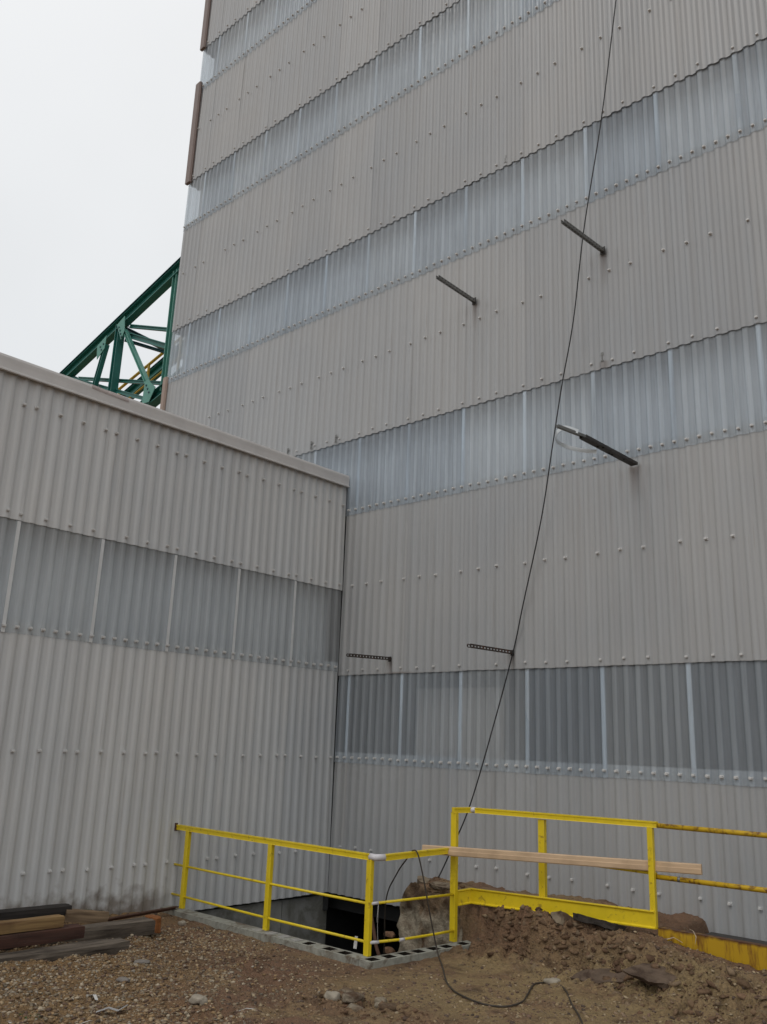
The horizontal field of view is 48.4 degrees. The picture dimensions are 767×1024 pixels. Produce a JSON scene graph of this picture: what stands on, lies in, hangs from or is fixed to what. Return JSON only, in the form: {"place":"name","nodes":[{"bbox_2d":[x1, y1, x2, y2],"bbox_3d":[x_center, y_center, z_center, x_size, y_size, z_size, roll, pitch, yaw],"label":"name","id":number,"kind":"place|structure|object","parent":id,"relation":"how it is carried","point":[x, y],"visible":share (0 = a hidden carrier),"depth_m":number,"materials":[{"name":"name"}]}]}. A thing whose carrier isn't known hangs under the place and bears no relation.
{"place":"outdoors","nodes":[
{"label":"outdoors","id":0,"kind":"place"},
{"bbox_2d":[0,0,209,408],"label":"sky","id":1,"kind":"structure","parent":0,"point":[97,97],"materials":[{"name":"white"}]},
{"bbox_2d":[0,926,461,1023],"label":"gravel","id":2,"kind":"structure","parent":0,"point":[101,1020],"depth_m":7.95,"materials":[{"name":"brown gravel"}]},
{"bbox_2d":[325,907,399,956],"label":"pit floor","id":3,"kind":"structure","parent":0,"point":[346,923],"depth_m":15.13,"materials":[{"name":"black"}]},
{"bbox_2d":[372,913,380,954],"bbox_3d":[-0.108,5.160,10.073,0.091,1.132,0.496,9,-17,-23],"label":"rusty pipe","id":4,"kind":"object","parent":3,"relation":"on","point":[374,939],"visible":0.31,"depth_m":10.14,"materials":[{"name":"metal"}]},
{"bbox_2d":[0,876,766,1023],"bbox_3d":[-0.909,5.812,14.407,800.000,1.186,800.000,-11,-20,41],"label":"ground","id":5,"kind":"structure","parent":0,"point":[473,923],"depth_m":8.40,"materials":[{"name":"soil"}]},
{"bbox_2d":[0,903,71,920],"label":"timber beam","id":6,"kind":"structure","parent":5,"relation":"on","point":[27,912],"depth_m":9.85,"materials":[{"name":"wood"}]},
{"bbox_2d":[0,923,84,948],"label":"timber beam","id":7,"kind":"structure","parent":5,"relation":"on","point":[46,936],"depth_m":8.92,"materials":[{"name":"brown wood"}]},
{"bbox_2d":[0,914,64,934],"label":"timber beam","id":8,"kind":"structure","parent":7,"relation":"on","point":[31,924],"depth_m":8.93,"materials":[{"name":"brown wood"}]},
{"bbox_2d":[0,938,129,962],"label":"timber beam","id":9,"kind":"structure","parent":5,"relation":"on","point":[113,946],"depth_m":8.89,"materials":[{"name":"grey wood"}]},
{"bbox_2d":[0,917,154,950],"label":"timber beam","id":10,"kind":"structure","parent":5,"relation":"on","point":[139,926],"depth_m":9.88,"materials":[{"name":"wood"}]},
{"bbox_2d":[145,914,161,933],"bbox_3d":[-2.788,4.976,10.307,0.242,0.191,0.110,-11,-20,41],"label":"end cap","id":11,"kind":"object","parent":10,"relation":"attached to","point":[157,923],"visible":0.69,"depth_m":10.24,"materials":[{"name":"orange metal"}]},
{"bbox_2d":[64,909,108,923],"bbox_3d":[-3.564,4.834,10.213,0.535,0.150,0.188,20,-23,-32],"label":"timber block","id":12,"kind":"object","parent":5,"relation":"on","point":[83,916],"depth_m":10.15,"materials":[{"name":"beige wood"}]},
{"bbox_2d":[96,1004,127,1012],"bbox_3d":[-2.210,4.038,6.948,0.246,0.057,0.070,4,-15,-8],"label":"foil scrap","id":13,"kind":"object","parent":5,"relation":"on","point":[111,1008],"visible":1,"depth_m":6.94,"materials":[{"name":"silver metal"}]},
{"bbox_2d":[60,257,180,406],"bbox_3d":[-10.247,0.529,30.819,20.398,18.632,2.995,-11,-20,41],"label":"conveyor truss","id":14,"kind":"object","parent":5,"relation":"on","point":[117,330],"visible":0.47,"depth_m":29.77,"materials":[{"name":"green metal"}]},
{"bbox_2d":[116,977,129,982],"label":"flat stone","id":15,"kind":"object","parent":5,"relation":"on","point":[119,979],"visible":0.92,"depth_m":7.96,"materials":[{"name":"grey stone"}]},
{"bbox_2d":[133,959,149,963],"bbox_3d":[-2.466,4.593,8.717,0.170,0.034,0.109,3,-15,-3],"label":"flat stone","id":16,"kind":"object","parent":5,"relation":"on","point":[141,961],"visible":0.96,"depth_m":8.69,"materials":[{"name":"grey stone"}]},
{"bbox_2d":[0,352,349,944],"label":"annex building","id":17,"kind":"structure","parent":5,"relation":"on","point":[171,589],"depth_m":12.58,"materials":[{"name":"metal"}]},
{"bbox_2d":[178,920,185,925],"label":"pale stone","id":18,"kind":"object","parent":5,"relation":"on","point":[182,923],"visible":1,"depth_m":11.03,"materials":[{"name":"grey stone"}]},
{"bbox_2d":[188,994,207,1004],"bbox_3d":[-1.587,4.186,7.327,0.165,0.068,0.120,-11,-20,41],"label":"white rock","id":19,"kind":"object","parent":5,"relation":"on","point":[197,999],"visible":1,"depth_m":7.29,"materials":[{"name":"stone"}]},
{"bbox_2d":[160,905,470,969],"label":"block wall","id":20,"kind":"structure","parent":5,"relation":"on","point":[345,956],"depth_m":10.11,"materials":[{"name":"concrete"}]},
{"bbox_2d":[108,906,178,921],"bbox_3d":[-3.149,5.230,11.105,0.050,0.125,1.605,-4,-16,21],"label":"angle bar","id":21,"kind":"object","parent":20,"relation":"on","point":[141,913],"visible":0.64,"depth_m":11.11,"materials":[{"name":"metal"}]},
{"bbox_2d":[171,823,453,956],"bbox_3d":[-1.054,4.874,11.388,4.006,1.098,1.456,-11,-20,41],"label":"guardrail","id":22,"kind":"object","parent":20,"relation":"on","point":[368,902],"visible":0.98,"depth_m":10.50,"materials":[{"name":"yellow metal"}]},
{"bbox_2d":[383,849,582,1023],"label":"ground cable","id":23,"kind":"object","parent":22,"relation":"hanging from","point":[512,1005],"visible":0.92,"depth_m":8.77,"materials":[{"name":"black rubber"}]},
{"bbox_2d":[354,936,357,948],"bbox_3d":[-0.328,5.079,10.076,0.059,0.134,0.028,-11,-20,41],"label":"pale scrap","id":24,"kind":"object","parent":20,"relation":"hanging from","point":[355,944],"visible":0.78,"depth_m":10.06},
{"bbox_2d":[324,991,340,1000],"bbox_3d":[-0.457,4.318,7.604,0.143,0.085,0.101,-11,-20,41],"label":"tan stone","id":25,"kind":"object","parent":5,"relation":"on","point":[333,995],"visible":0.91,"depth_m":7.57,"materials":[{"name":"beige stone"}]},
{"bbox_2d":[338,987,354,991],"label":"soil clod","id":26,"kind":"object","parent":5,"relation":"on","point":[345,989],"visible":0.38,"depth_m":7.79,"materials":[{"name":"brown soil"}]},
{"bbox_2d":[342,992,364,1002],"bbox_3d":[-0.272,4.314,7.584,0.202,0.076,0.102,6,-16,-13],"label":"soil clod","id":27,"kind":"object","parent":5,"relation":"on","point":[351,997],"visible":1,"depth_m":7.55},
{"bbox_2d":[347,1003,362,1011],"bbox_3d":[-0.249,4.317,7.406,0.101,0.076,0.198,15,-20,-39],"label":"soil clod","id":28,"kind":"object","parent":5,"relation":"on","point":[354,1007],"visible":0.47,"depth_m":7.38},
{"bbox_2d":[374,996,387,1008],"bbox_3d":[-0.026,4.353,7.580,0.100,0.076,0.153,-3,-16,17],"label":"soil clod","id":29,"kind":"object","parent":5,"relation":"on","point":[377,1000],"visible":0.72,"depth_m":7.55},
{"bbox_2d":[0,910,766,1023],"bbox_3d":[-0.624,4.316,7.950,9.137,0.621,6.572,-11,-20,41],"label":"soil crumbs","id":30,"kind":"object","parent":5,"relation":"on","point":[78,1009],"visible":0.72,"depth_m":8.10,"materials":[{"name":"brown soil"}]},
{"bbox_2d":[379,1003,396,1011],"bbox_3d":[0.037,4.291,7.373,0.154,0.076,0.100,4,-15,-8],"label":"soil clod","id":31,"kind":"object","parent":5,"relation":"on","point":[390,1006],"visible":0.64,"depth_m":7.35,"materials":[{"name":"brown soil"}]},
{"bbox_2d":[417,875,430,883],"bbox_3d":[0.565,5.174,11.957,0.257,0.128,0.202,-11,-20,41],"label":"concrete chunk","id":32,"kind":"object","parent":5,"relation":"on","point":[420,879],"visible":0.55,"depth_m":11.96,"materials":[{"name":"beige concrete"}]},
{"bbox_2d":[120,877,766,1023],"bbox_3d":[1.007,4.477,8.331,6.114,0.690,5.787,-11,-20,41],"label":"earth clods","id":33,"kind":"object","parent":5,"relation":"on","point":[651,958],"visible":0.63,"depth_m":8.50,"materials":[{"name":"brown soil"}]},
{"bbox_2d":[429,881,458,890],"bbox_3d":[0.843,5.085,11.574,0.442,0.103,0.242,-11,-20,41],"label":"concrete chunk","id":34,"kind":"object","parent":5,"relation":"on","point":[440,885],"visible":0.64,"depth_m":11.58,"materials":[{"name":"beige concrete"}]},
{"bbox_2d":[160,0,766,940],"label":"tower building","id":35,"kind":"structure","parent":5,"relation":"on","point":[360,174],"depth_m":13.75,"materials":[{"name":"metal"}]},
{"bbox_2d":[346,653,391,661],"bbox_3d":[-0.232,2.381,14.055,0.060,0.102,1.060,-11,-20,40],"label":"strut bracket","id":36,"kind":"object","parent":35,"relation":"attached to","point":[389,659],"visible":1,"depth_m":14.04,"materials":[{"name":"grey metal"}]},
{"bbox_2d":[436,275,475,304],"bbox_3d":[1.242,-3.800,14.566,0.082,0.121,1.036,-11,-20,41],"label":"strut bracket","id":37,"kind":"object","parent":35,"relation":"attached to","point":[456,289],"visible":1,"depth_m":14.55,"materials":[{"name":"metal"}]},
{"bbox_2d":[467,643,513,655],"bbox_3d":[1.575,2.010,12.483,1.040,0.085,0.060,16,-21,-42],"label":"strut bracket","id":38,"kind":"object","parent":35,"relation":"attached to","point":[493,648],"visible":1,"depth_m":12.46,"materials":[{"name":"grey metal"}]},
{"bbox_2d":[438,0,616,877],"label":"hanging cable","id":39,"kind":"object","parent":35,"relation":"hanging from","point":[552,442],"visible":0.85,"depth_m":12.94,"materials":[{"name":"black rubber"}]},
{"bbox_2d":[561,219,604,254],"bbox_3d":[3.040,-4.190,12.968,1.082,0.121,0.083,16,-21,-42],"label":"strut bracket","id":40,"kind":"object","parent":35,"relation":"attached to","point":[583,236],"visible":1,"depth_m":12.96,"materials":[{"name":"metal"}]},
{"bbox_2d":[555,424,637,465],"bbox_3d":[2.903,-0.884,11.550,1.824,0.225,0.417,12,-18,-31],"label":"channel bracket","id":41,"kind":"object","parent":35,"relation":"attached to","point":[586,438],"visible":1,"depth_m":11.49,"materials":[{"name":"metal"}]},
{"bbox_2d":[543,978,560,983],"bbox_3d":[1.726,4.810,8.717,0.169,0.094,0.136,-11,-20,41],"label":"boulder","id":42,"kind":"object","parent":5,"relation":"on","point":[550,980],"visible":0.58,"depth_m":8.69,"materials":[{"name":"stone"}]},
{"bbox_2d":[449,807,657,941],"bbox_3d":[1.982,4.364,10.032,2.648,1.587,0.324,-9,-19,36],"label":"guardrail","id":43,"kind":"object","parent":5,"relation":"on","point":[634,917],"visible":0.72,"depth_m":10.10,"materials":[{"name":"yellow metal"}]},
{"bbox_2d":[422,845,702,874],"bbox_3d":[1.939,4.033,9.941,3.403,0.205,0.056,-7,-18,31],"label":"wood plank","id":44,"kind":"object","parent":43,"relation":"on","point":[637,864],"visible":0.9,"depth_m":9.79,"materials":[{"name":"beige wood"}]},
{"bbox_2d":[550,911,572,925],"bbox_3d":[2.033,4.661,9.727,0.273,0.198,0.188,1,-15,4],"label":"concrete chunk","id":45,"kind":"object","parent":5,"relation":"on","point":[560,917],"visible":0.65,"depth_m":9.72,"materials":[{"name":"beige concrete"}]},
{"bbox_2d":[570,968,626,984],"bbox_3d":[2.217,4.725,8.667,0.642,0.160,0.299,0,-15,6],"label":"concrete slab","id":46,"kind":"object","parent":5,"relation":"on","point":[596,975],"depth_m":8.68,"materials":[{"name":"grey concrete"}]},
{"bbox_2d":[573,913,625,930],"bbox_3d":[2.397,4.544,9.456,0.594,0.171,0.286,-7,-18,30],"label":"asphalt slab","id":47,"kind":"object","parent":5,"relation":"on","point":[598,922],"depth_m":9.36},
{"bbox_2d":[622,963,675,988],"bbox_3d":[2.747,4.469,8.211,0.904,0.149,0.444,-4,-16,21],"label":"concrete slab","id":48,"kind":"object","parent":5,"relation":"on","point":[659,977],"depth_m":8.22,"materials":[{"name":"grey concrete"}]},
{"bbox_2d":[658,927,766,969],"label":"platform edge","id":49,"kind":"object","parent":5,"relation":"on","point":[743,950],"visible":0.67,"depth_m":8.70,"materials":[{"name":"yellow metal"}]},
{"bbox_2d":[656,823,766,892],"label":"pipe railing","id":50,"kind":"object","parent":49,"relation":"on","point":[708,882],"visible":1,"depth_m":8.93,"materials":[{"name":"yellow metal"}]},
{"bbox_2d":[396,882,463,951],"bbox_3d":[2.361,7.334,13.769,1.690,3.118,7.833,-7,-18,31],"label":"earth face","id":51,"kind":"object","parent":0,"point":[413,917],"visible":0.2,"depth_m":11.65},
{"bbox_2d":[383,946,394,953],"bbox_3d":[0.078,6.119,11.920,0.153,0.082,0.114,-11,-20,41],"label":"brick fragment","id":52,"kind":"object","parent":51,"relation":"in","point":[388,949],"visible":0.8,"depth_m":11.88,"materials":[{"name":"ceramic"}]},
{"bbox_2d":[385,931,394,937],"bbox_3d":[0.092,5.932,11.993,0.167,0.076,0.114,-11,-20,41],"label":"brick fragment","id":53,"kind":"object","parent":51,"relation":"attached to","point":[390,934],"visible":0.93,"depth_m":11.95,"materials":[{"name":"ceramic"}]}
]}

